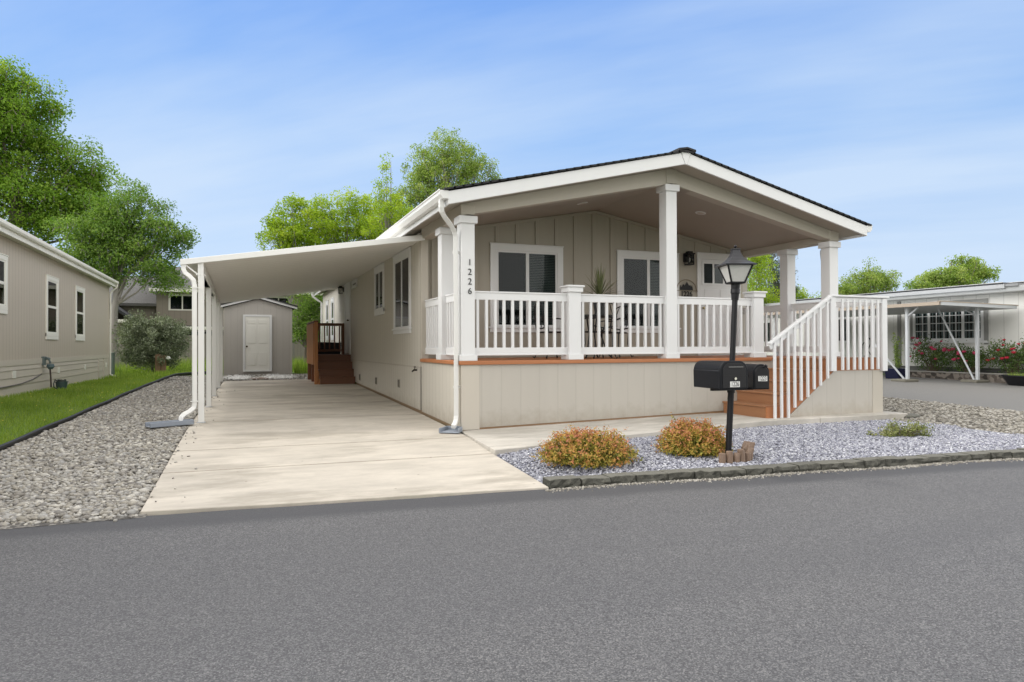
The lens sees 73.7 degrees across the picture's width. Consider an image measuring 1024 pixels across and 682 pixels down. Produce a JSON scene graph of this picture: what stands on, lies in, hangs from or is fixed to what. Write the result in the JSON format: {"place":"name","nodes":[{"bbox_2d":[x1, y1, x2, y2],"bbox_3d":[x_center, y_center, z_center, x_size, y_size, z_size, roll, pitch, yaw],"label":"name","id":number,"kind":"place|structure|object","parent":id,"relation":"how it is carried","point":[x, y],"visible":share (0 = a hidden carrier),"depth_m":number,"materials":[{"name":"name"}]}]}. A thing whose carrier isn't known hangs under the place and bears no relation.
{"place":"outdoors","nodes":[
{"label":"outdoors","id":0,"kind":"place"},
{"bbox_2d":[0,373,319,529],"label":"pebble path","id":1,"kind":"structure","parent":0,"point":[10,526],"depth_m":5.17,"materials":[{"name":"grey gravel"}]},
{"bbox_2d":[0,390,234,526],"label":"stray pebbles","id":2,"kind":"object","parent":1,"relation":"on","point":[65,520],"visible":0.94,"depth_m":5.20,"materials":[{"name":"grey gravel"}]},
{"bbox_2d":[145,419,193,427],"bbox_3d":[-5.038,1.214,10.069,0.202,0.070,0.631,-1,-1,43],"label":"splash block","id":3,"kind":"object","parent":1,"relation":"on","point":[155,424],"depth_m":10.00,"materials":[{"name":"grey concrete"}]},
{"bbox_2d":[250,377,268,379],"bbox_3d":[-7.523,1.118,20.314,0.500,0.045,0.850,0,0,-22],"label":"paver","id":4,"kind":"object","parent":1,"relation":"on","point":[262,378],"visible":0.72,"depth_m":19.97,"materials":[{"name":"grey concrete"}]},
{"bbox_2d":[223,373,307,379],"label":"white pebbles","id":5,"kind":"object","parent":1,"relation":"on","point":[247,377],"visible":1,"depth_m":20.63,"materials":[{"name":"white gravel"}]},
{"bbox_2d":[221,298,297,374],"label":"garden shed","id":6,"kind":"structure","parent":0,"point":[257,336],"depth_m":22.41,"materials":[{"name":"grey wood"}]},
{"bbox_2d":[243,315,271,371],"bbox_3d":[-8.345,0.072,22.396,0.890,1.865,0.090,0,0,-22],"label":"door","id":7,"kind":"structure","parent":6,"relation":"in","point":[257,329],"depth_m":22.40,"materials":[{"name":"white paint"}]},
{"bbox_2d":[140,379,548,515],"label":"driveway","id":8,"kind":"structure","parent":0,"point":[274,443],"depth_m":7.79,"materials":[{"name":"concrete"}]},
{"bbox_2d":[178,235,424,422],"bbox_3d":[-5.275,-0.239,16.088,3.852,3.134,11.090,0,0,-22],"label":"carport","id":9,"kind":"object","parent":8,"relation":"on","point":[217,281],"visible":0.87,"depth_m":12.74,"materials":[{"name":"metal"}]},
{"bbox_2d":[307,320,354,384],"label":"wooden steps","id":10,"kind":"structure","parent":8,"relation":"on","point":[331,368],"depth_m":18.84,"materials":[{"name":"brown wood"}]},
{"bbox_2d":[318,342,340,353],"bbox_3d":[-5.605,0.486,20.634,0.850,0.920,0.550,0,0,-22],"label":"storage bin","id":11,"kind":"object","parent":10,"relation":"on","point":[331,346],"visible":0.32,"depth_m":20.43,"materials":[{"name":"black plastic"}]},
{"bbox_2d":[439,426,462,433],"bbox_3d":[-0.853,1.257,9.693,0.297,0.070,0.311,0,0,11],"label":"splash block","id":12,"kind":"object","parent":8,"relation":"on","point":[449,429],"depth_m":9.67,"materials":[{"name":"grey concrete"}]},
{"bbox_2d":[0,369,884,441],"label":"ground","id":13,"kind":"structure","parent":0,"point":[25,429],"depth_m":12.02,"materials":[{"name":"green plant"}]},
{"bbox_2d":[0,218,118,397],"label":"neighbour house","id":14,"kind":"structure","parent":13,"relation":"on","point":[54,313],"depth_m":16.11,"materials":[{"name":"beige"}]},
{"bbox_2d":[0,253,8,313],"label":"window","id":15,"kind":"structure","parent":14,"relation":"in","point":[3,258],"depth_m":13.23,"materials":[{"name":"clear glass"}]},
{"bbox_2d":[45,274,58,339],"bbox_3d":[-11.208,-0.804,16.656,0.042,1.540,1.184,0,0,-22],"label":"window","id":16,"kind":"structure","parent":14,"relation":"in","point":[51,283],"depth_m":16.61,"materials":[{"name":"clear glass"}]},
{"bbox_2d":[75,285,84,340],"bbox_3d":[-12.374,-0.778,19.571,0.042,1.540,1.224,0,0,-22],"label":"window","id":17,"kind":"structure","parent":14,"relation":"in","point":[79,291],"depth_m":19.53,"materials":[{"name":"clear glass"}]},
{"bbox_2d":[53,379,68,388],"bbox_3d":[-10.676,1.020,16.161,0.280,0.245,0.404,0,0,-22],"label":"hose pot","id":18,"kind":"object","parent":13,"relation":"on","point":[60,383],"visible":0.98,"depth_m":16.13,"materials":[{"name":"green plastic"}]},
{"bbox_2d":[0,54,125,243],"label":"maple tree","id":19,"kind":"object","parent":13,"relation":"on","point":[24,132],"visible":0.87,"depth_m":32.57,"materials":[{"name":"green plant"}]},
{"bbox_2d":[0,374,166,444],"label":"lawn","id":20,"kind":"structure","parent":13,"relation":"on","point":[79,402],"depth_m":13.04,"materials":[{"name":"green plant"}]},
{"bbox_2d":[0,371,211,450],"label":"garden edging","id":21,"kind":"object","parent":13,"relation":"on","point":[31,434],"visible":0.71,"depth_m":10.94,"materials":[{"name":"black plastic"}]},
{"bbox_2d":[109,353,114,374],"bbox_3d":[-14.502,0.838,24.570,0.340,0.840,0.490,0,0,-22],"label":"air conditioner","id":22,"kind":"object","parent":13,"relation":"on","point":[112,363],"visible":0.36,"depth_m":24.42,"materials":[{"name":"metal"}]},
{"bbox_2d":[39,173,201,367],"bbox_3d":[-16.078,-2.802,28.386,5.798,8.489,3.622,0,0,-22],"label":"ash tree","id":23,"kind":"object","parent":13,"relation":"on","point":[110,247],"visible":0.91,"depth_m":28.03,"materials":[{"name":"green plant"}]},
{"bbox_2d":[109,276,155,334],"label":"townhouse","id":24,"kind":"structure","parent":13,"relation":"on","point":[143,301],"depth_m":38.00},
{"bbox_2d":[109,309,191,372],"bbox_3d":[-13.627,0.098,25.872,3.005,2.634,2.482,0,0,-22],"label":"round bush","id":25,"kind":"object","parent":13,"relation":"on","point":[161,335],"visible":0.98,"depth_m":25.52,"materials":[{"name":"green plant"}]},
{"bbox_2d":[155,354,165,372],"bbox_3d":[-13.058,0.874,25.378,0.360,0.770,0.160,0,0,-22],"label":"utility pedestal","id":26,"kind":"object","parent":13,"relation":"on","point":[159,367],"visible":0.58,"depth_m":25.32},
{"bbox_2d":[99,356,307,379],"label":"long grass","id":27,"kind":"structure","parent":13,"relation":"on","point":[300,366],"depth_m":26.23,"materials":[{"name":"green plant"}]},
{"bbox_2d":[117,334,318,366],"bbox_3d":[-5.542,0.482,35.390,58.071,1.650,0.174,0,0,-22],"label":"wooden fence","id":28,"kind":"object","parent":13,"relation":"on","point":[298,350],"visible":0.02,"depth_m":31.74,"materials":[{"name":"grey wood"}]},
{"bbox_2d":[149,267,323,335],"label":"townhouse","id":29,"kind":"structure","parent":13,"relation":"on","point":[177,308],"depth_m":38.20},
{"bbox_2d":[168,294,191,310],"bbox_3d":[-18.452,-2.165,38.219,1.424,0.920,0.042,0,0,-22],"label":"window","id":30,"kind":"structure","parent":29,"relation":"in","point":[184,303],"depth_m":38.20,"materials":[{"name":"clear glass"}]},
{"bbox_2d":[269,296,288,302],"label":"window","id":31,"kind":"structure","parent":29,"relation":"in","point":[281,298],"depth_m":40.19,"materials":[{"name":"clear glass"}]},
{"bbox_2d":[255,192,337,358],"bbox_3d":[-10.034,-2.759,31.905,3.770,8.411,2.967,0,0,-22],"label":"spring tree","id":32,"kind":"object","parent":13,"relation":"on","point":[285,231],"visible":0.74,"depth_m":31.48,"materials":[{"name":"green plant"}]},
{"bbox_2d":[285,292,322,361],"bbox_3d":[-8.819,-0.670,30.317,3.103,4.202,2.260,0,0,-22],"label":"garden tree","id":33,"kind":"object","parent":13,"relation":"on","point":[308,308],"visible":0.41,"depth_m":29.94,"materials":[{"name":"green plant"}]},
{"bbox_2d":[291,186,412,246],"bbox_3d":[-7.917,-3.108,33.928,6.924,9.125,3.922,0,0,-22],"label":"spring tree","id":34,"kind":"object","parent":13,"relation":"on","point":[348,229],"visible":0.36,"depth_m":33.33,"materials":[{"name":"green plant"}]},
{"bbox_2d":[359,151,415,237],"bbox_3d":[-5.014,-3.502,30.756,3.718,9.843,2.410,0,0,-22],"label":"slender tree","id":35,"kind":"object","parent":13,"relation":"on","point":[391,220],"visible":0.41,"depth_m":30.32,"materials":[{"name":"green plant"}]},
{"bbox_2d":[388,126,502,209],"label":"cottonwood tree","id":36,"kind":"object","parent":13,"relation":"on","point":[429,171],"visible":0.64,"depth_m":44.26,"materials":[{"name":"green plant"}]},
{"bbox_2d":[543,475,580,488],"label":"kerb block","id":37,"kind":"structure","parent":13,"relation":"on","point":[552,482],"depth_m":6.38,"materials":[{"name":"stone"}]},
{"bbox_2d":[577,475,610,486],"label":"kerb block","id":38,"kind":"structure","parent":13,"relation":"on","point":[587,480],"depth_m":6.45,"materials":[{"name":"stone"}]},
{"bbox_2d":[602,472,635,483],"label":"kerb block","id":39,"kind":"structure","parent":13,"relation":"on","point":[622,477],"depth_m":6.55,"materials":[{"name":"stone"}]},
{"bbox_2d":[628,470,667,482],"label":"kerb block","id":40,"kind":"structure","parent":13,"relation":"on","point":[648,476],"depth_m":6.63,"materials":[{"name":"stone"}]},
{"bbox_2d":[659,468,693,480],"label":"kerb block","id":41,"kind":"structure","parent":13,"relation":"on","point":[678,474],"depth_m":6.72,"materials":[{"name":"stone"}]},
{"bbox_2d":[687,467,720,478],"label":"kerb block","id":42,"kind":"structure","parent":13,"relation":"on","point":[706,473],"depth_m":6.79,"materials":[{"name":"stone"}]},
{"bbox_2d":[713,466,745,477],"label":"kerb block","id":43,"kind":"structure","parent":13,"relation":"on","point":[730,471],"depth_m":6.88,"materials":[{"name":"stone"}]},
{"bbox_2d":[735,465,771,475],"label":"kerb block","id":44,"kind":"structure","parent":13,"relation":"on","point":[752,470],"depth_m":6.97,"materials":[{"name":"stone"}]},
{"bbox_2d":[497,419,1023,483],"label":"blue gravel","id":45,"kind":"structure","parent":13,"relation":"on","point":[947,438],"depth_m":8.29,"materials":[{"name":"gravel"}]},
{"bbox_2d":[531,423,642,469],"bbox_3d":[0.770,1.082,7.207,1.163,0.424,1.025,0,0,-22],"label":"spirea shrub","id":46,"kind":"object","parent":45,"relation":"on","point":[576,447],"visible":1,"depth_m":7.00,"materials":[{"name":"orange plant"}]},
{"bbox_2d":[651,412,733,458],"bbox_3d":[2.047,1.053,7.780,0.928,0.482,0.913,0,0,5],"label":"spirea shrub","id":47,"kind":"object","parent":45,"relation":"on","point":[690,438],"visible":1,"depth_m":7.57,"materials":[{"name":"orange plant"}]},
{"bbox_2d":[710,245,757,452],"bbox_3d":[2.418,0.204,7.544,0.538,2.532,0.366,0,0,-2],"label":"lamp post","id":48,"kind":"object","parent":45,"relation":"on","point":[735,267],"visible":0.97,"depth_m":7.49,"materials":[{"name":"black metal"}]},
{"bbox_2d":[693,360,747,388],"bbox_3d":[2.258,0.359,7.405,0.341,0.298,0.532,0,0,-18],"label":"mailbox","id":49,"kind":"object","parent":48,"relation":"attached to","point":[712,374],"visible":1,"depth_m":7.20,"materials":[{"name":"black plastic"}]},
{"bbox_2d":[722,363,745,387],"bbox_3d":[2.336,0.362,7.162,0.286,0.263,0.022,0,0,-18],"label":"door","id":50,"kind":"structure","parent":49,"relation":"in","point":[733,374],"depth_m":7.16,"materials":[{"name":"black plastic"}]},
{"bbox_2d":[746,364,768,389],"bbox_3d":[2.697,0.393,7.709,0.194,0.280,0.564,0,0,-8],"label":"mailbox","id":51,"kind":"object","parent":48,"relation":"attached to","point":[758,376],"visible":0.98,"depth_m":7.48,"materials":[{"name":"black plastic"}]},
{"bbox_2d":[755,364,767,388],"bbox_3d":[2.732,0.386,7.468,0.157,0.267,0.062,0,0,4],"label":"door","id":52,"kind":"structure","parent":51,"relation":"in","point":[761,372],"depth_m":7.47,"materials":[{"name":"black plastic"}]},
{"bbox_2d":[719,441,754,463],"bbox_3d":[2.488,1.234,7.428,0.225,0.234,0.670,-1,-1,42],"label":"log edging","id":53,"kind":"object","parent":45,"relation":"on","point":[745,452],"visible":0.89,"depth_m":7.29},
{"bbox_2d":[866,418,934,436],"bbox_3d":[5.183,1.179,9.243,0.821,0.266,0.627,0,0,-22],"label":"euonymus shrub","id":54,"kind":"object","parent":45,"relation":"on","point":[892,429],"visible":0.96,"depth_m":9.12,"materials":[{"name":"green plant"}]},
{"bbox_2d":[747,254,779,303],"bbox_3d":[10.591,-1.453,29.383,2.326,5.612,2.123,0,0,5],"label":"bright tree","id":55,"kind":"object","parent":13,"relation":"on","point":[758,270],"visible":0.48,"depth_m":29.08,"materials":[{"name":"green plant"}]},
{"bbox_2d":[760,253,801,302],"bbox_3d":[14.630,-2.240,37.331,2.577,7.276,2.350,0,0,11],"label":"leafy tree","id":56,"kind":"object","parent":13,"relation":"on","point":[776,283],"visible":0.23,"depth_m":37.28,"materials":[{"name":"green plant"}]},
{"bbox_2d":[763,463,798,473],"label":"kerb block","id":57,"kind":"structure","parent":13,"relation":"on","point":[781,468],"depth_m":7.07,"materials":[{"name":"stone"}]},
{"bbox_2d":[787,461,820,471],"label":"kerb block","id":58,"kind":"structure","parent":13,"relation":"on","point":[806,466],"depth_m":7.15,"materials":[{"name":"stone"}]},
{"bbox_2d":[795,284,819,298],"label":"spring bush","id":59,"kind":"object","parent":13,"relation":"on","point":[801,296],"visible":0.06,"depth_m":40.20,"materials":[{"name":"green plant"}]},
{"bbox_2d":[809,460,844,469],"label":"kerb block","id":60,"kind":"structure","parent":13,"relation":"on","point":[828,464],"depth_m":7.22,"materials":[{"name":"stone"}]},
{"bbox_2d":[834,459,864,468],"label":"kerb block","id":61,"kind":"structure","parent":13,"relation":"on","point":[851,463],"depth_m":7.32,"materials":[{"name":"stone"}]},
{"bbox_2d":[853,457,885,467],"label":"kerb block","id":62,"kind":"structure","parent":13,"relation":"on","point":[870,462],"depth_m":7.38,"materials":[{"name":"stone"}]},
{"bbox_2d":[838,256,902,294],"bbox_3d":[20.574,-1.777,39.886,5.398,6.346,2.925,0,0,-22],"label":"plum tree","id":63,"kind":"object","parent":13,"relation":"on","point":[875,280],"visible":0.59,"depth_m":39.63,"materials":[{"name":"green plant"}]},
{"bbox_2d":[875,456,906,466],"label":"kerb block","id":64,"kind":"structure","parent":13,"relation":"on","point":[890,461],"depth_m":7.46,"materials":[{"name":"stone"}]},
{"bbox_2d":[764,281,1023,373],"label":"neighbour house","id":65,"kind":"structure","parent":13,"relation":"on","point":[1006,324],"depth_m":21.74,"materials":[{"name":"white"}]},
{"bbox_2d":[764,320,773,342],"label":"window","id":66,"kind":"structure","parent":65,"relation":"in","point":[764,320],"depth_m":29.35,"materials":[{"name":"white paint"}]},
{"bbox_2d":[838,317,849,342],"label":"window","id":67,"kind":"structure","parent":65,"relation":"in","point":[844,317],"depth_m":25.69,"materials":[{"name":"white paint"}]},
{"bbox_2d":[909,298,988,344],"bbox_3d":[13.966,-0.585,21.946,0.080,1.400,2.600,0,0,-22],"label":"window","id":68,"kind":"structure","parent":65,"relation":"in","point":[961,325],"depth_m":21.82,"materials":[{"name":"white paint"}]},
{"bbox_2d":[899,456,930,464],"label":"kerb block","id":69,"kind":"structure","parent":13,"relation":"on","point":[913,460],"depth_m":7.54,"materials":[{"name":"stone"}]},
{"bbox_2d":[916,454,951,462],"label":"kerb block","id":70,"kind":"structure","parent":13,"relation":"on","point":[934,458],"depth_m":7.64,"materials":[{"name":"stone"}]},
{"bbox_2d":[903,253,1000,289],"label":"walnut tree","id":71,"kind":"object","parent":13,"relation":"on","point":[961,271],"visible":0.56,"depth_m":44.84,"materials":[{"name":"green plant"}]},
{"bbox_2d":[883,396,1023,434],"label":"tan gravel bed","id":72,"kind":"object","parent":13,"relation":"on","point":[961,414],"visible":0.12,"depth_m":11.06,"materials":[{"name":"beige gravel"}]},
{"bbox_2d":[904,413,919,418],"bbox_3d":[6.594,1.261,11.286,0.418,0.120,0.276,0,0,-22],"label":"flat stone","id":73,"kind":"object","parent":72,"relation":"on","point":[911,415],"visible":0.41,"depth_m":11.17,"materials":[{"name":"beige stone"}]},
{"bbox_2d":[940,452,971,461],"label":"kerb block","id":74,"kind":"structure","parent":13,"relation":"on","point":[956,456],"depth_m":7.73,"materials":[{"name":"stone"}]},
{"bbox_2d":[910,370,1021,383],"bbox_3d":[14.399,1.115,19.261,1.170,0.395,7.420,0,0,-22],"label":"raised bed","id":75,"kind":"object","parent":13,"relation":"on","point":[994,377],"visible":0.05,"depth_m":20.48,"materials":[{"name":"stone"}]},
{"bbox_2d":[910,337,956,370],"bbox_3d":[13.445,0.402,21.785,1.122,1.282,1.638,0,0,-22],"label":"rose bush","id":76,"kind":"object","parent":75,"relation":"on","point":[937,353],"visible":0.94,"depth_m":21.76,"materials":[{"name":"green plant"}]},
{"bbox_2d":[939,337,997,371],"bbox_3d":[13.858,0.458,20.674,1.055,1.148,1.535,0,0,-22],"label":"rose bush","id":77,"kind":"object","parent":75,"relation":"on","point":[970,356],"visible":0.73,"depth_m":20.66,"materials":[{"name":"green plant"}]},
{"bbox_2d":[984,336,1023,373],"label":"rose bush","id":78,"kind":"object","parent":75,"relation":"on","point":[1008,362],"visible":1,"depth_m":19.52,"materials":[{"name":"green plant"}]},
{"bbox_2d":[958,451,990,459],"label":"kerb block","id":79,"kind":"structure","parent":13,"relation":"on","point":[977,455],"depth_m":7.82,"materials":[{"name":"stone"}]},
{"bbox_2d":[980,450,1011,459],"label":"kerb block","id":80,"kind":"structure","parent":13,"relation":"on","point":[998,454],"depth_m":7.89,"materials":[{"name":"stone"}]},
{"bbox_2d":[1004,449,1023,457],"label":"kerb block","id":81,"kind":"structure","parent":13,"relation":"on","point":[1017,453],"depth_m":7.96,"materials":[{"name":"stone"}]},
{"bbox_2d":[0,459,1023,681],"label":"road","id":82,"kind":"structure","parent":0,"point":[912,574],"depth_m":3.74,"materials":[{"name":"grey asphalt"}]},
{"bbox_2d":[545,458,1023,492],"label":"kerb grit","id":83,"kind":"object","parent":82,"relation":"on","point":[769,475],"visible":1,"depth_m":6.94,"materials":[{"name":"grey gravel"}]},
{"bbox_2d":[0,0,1023,297],"label":"sky","id":84,"kind":"structure","parent":0,"point":[904,119],"materials":[{"name":"blue"}]},
{"bbox_2d":[311,147,888,430],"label":"manufactured house","id":85,"kind":"structure","parent":0,"point":[439,323],"depth_m":11.37,"materials":[{"name":"beige"}]},
{"bbox_2d":[325,300,328,339],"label":"window","id":86,"kind":"structure","parent":85,"relation":"in","point":[326,302],"depth_m":24.48,"materials":[{"name":"white paint"}]},
{"bbox_2d":[330,297,333,339],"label":"window","id":87,"kind":"structure","parent":85,"relation":"in","point":[332,299],"depth_m":23.17,"materials":[{"name":"white paint"}]},
{"bbox_2d":[344,282,350,353],"bbox_3d":[-4.814,-0.652,19.900,0.115,2.080,1.040,0,0,-22],"label":"side door","id":88,"kind":"structure","parent":85,"relation":"in","point":[347,287],"depth_m":19.89,"materials":[{"name":"white paint"}]},
{"bbox_2d":[351,278,357,288],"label":"window","id":89,"kind":"structure","parent":85,"relation":"in","point":[355,282],"depth_m":18.58,"materials":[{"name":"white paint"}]},
{"bbox_2d":[373,263,383,315],"bbox_3d":[-3.009,-1.145,15.429,0.042,1.125,1.094,0,0,-22],"label":"window","id":90,"kind":"structure","parent":85,"relation":"in","point":[378,270],"depth_m":15.41,"materials":[{"name":"white paint"}]},
{"bbox_2d":[392,247,411,333],"bbox_3d":[-2.159,-0.936,13.285,0.055,1.587,1.520,0,0,-22],"label":"window","id":91,"kind":"structure","parent":85,"relation":"in","point":[402,260],"depth_m":13.25,"materials":[{"name":"white paint"}]},
{"bbox_2d":[489,242,563,331],"bbox_3d":[0.294,-0.981,12.739,1.535,1.639,0.055,0,0,-22],"label":"window","id":92,"kind":"structure","parent":85,"relation":"in","point":[513,267],"depth_m":12.74,"materials":[{"name":"white paint"}]},
{"bbox_2d":[533,303,560,358],"bbox_3d":[0.674,-0.182,11.562,0.549,0.970,0.539,0,0,-22],"label":"patio chair","id":93,"kind":"object","parent":85,"relation":"on","point":[543,317],"visible":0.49,"depth_m":11.39,"materials":[{"name":"metal"}]},
{"bbox_2d":[584,314,612,357],"bbox_3d":[1.392,-0.070,11.886,0.840,0.750,0.840,0,0,-22],"label":"patio table","id":94,"kind":"object","parent":85,"relation":"on","point":[586,315],"visible":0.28,"depth_m":11.72,"materials":[{"name":"metal"}]},
{"bbox_2d":[583,266,621,313],"bbox_3d":[1.507,-0.907,12.047,1.163,0.920,0.958,0,0,-22],"label":"spiky plant","id":95,"kind":"object","parent":94,"relation":"on","point":[599,285],"visible":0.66,"depth_m":11.96,"materials":[{"name":"green plant"}]},
{"bbox_2d":[584,303,617,358],"bbox_3d":[1.451,-0.186,11.389,0.541,0.970,0.525,0,0,-22],"label":"patio chair","id":96,"kind":"object","parent":85,"relation":"on","point":[603,331],"visible":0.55,"depth_m":11.22,"materials":[{"name":"metal"}]},
{"bbox_2d":[599,306,632,357],"bbox_3d":[1.874,-0.180,12.351,0.541,0.970,0.524,-1,-1,38],"label":"patio chair","id":97,"kind":"object","parent":85,"relation":"on","point":[625,319],"visible":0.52,"depth_m":12.43,"materials":[{"name":"metal"}]},
{"bbox_2d":[616,250,680,332],"bbox_3d":[2.750,-0.981,13.721,1.515,1.636,0.055,0,0,-22],"label":"window","id":98,"kind":"structure","parent":85,"relation":"in","point":[638,272],"depth_m":13.66,"materials":[{"name":"white paint"}]},
{"bbox_2d":[677,279,697,295],"bbox_3d":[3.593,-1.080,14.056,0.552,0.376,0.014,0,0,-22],"label":"potted plant","id":99,"kind":"object","parent":85,"relation":"attached to","point":[687,287],"visible":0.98,"depth_m":14.05,"materials":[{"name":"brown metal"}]},
{"bbox_2d":[696,252,742,355],"bbox_3d":[4.370,-0.770,14.349,1.140,2.145,0.087,0,0,-22],"label":"front door","id":100,"kind":"structure","parent":85,"relation":"in","point":[710,282],"depth_m":14.32,"materials":[{"name":"white paint"}]},
{"bbox_2d":[461,411,907,455],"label":"walkway","id":101,"kind":"structure","parent":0,"point":[496,441],"depth_m":9.94,"materials":[{"name":"concrete"}]},
{"bbox_2d":[883,375,1023,410],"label":"side road","id":102,"kind":"structure","parent":0,"point":[998,396],"depth_m":16.10,"materials":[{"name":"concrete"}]},
{"bbox_2d":[764,301,1018,382],"bbox_3d":[11.645,0.078,22.822,3.340,2.287,7.940,0,0,-22],"label":"metal carport","id":103,"kind":"object","parent":102,"relation":"on","point":[910,309],"visible":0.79,"depth_m":19.71,"materials":[{"name":"metal"}]},
{"bbox_2d":[885,332,904,378],"bbox_3d":[11.778,0.436,20.928,0.494,1.458,0.450,0,0,-22],"label":"plant pot","id":104,"kind":"object","parent":102,"relation":"on","point":[891,373],"visible":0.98,"depth_m":20.85,"materials":[{"name":"blue ceramic"}]},
{"bbox_2d":[1000,373,1023,385],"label":"bowl planter","id":105,"kind":"object","parent":102,"relation":"on","point":[1014,379],"visible":0.98,"depth_m":18.31,"materials":[{"name":"black plastic"}]}
]}

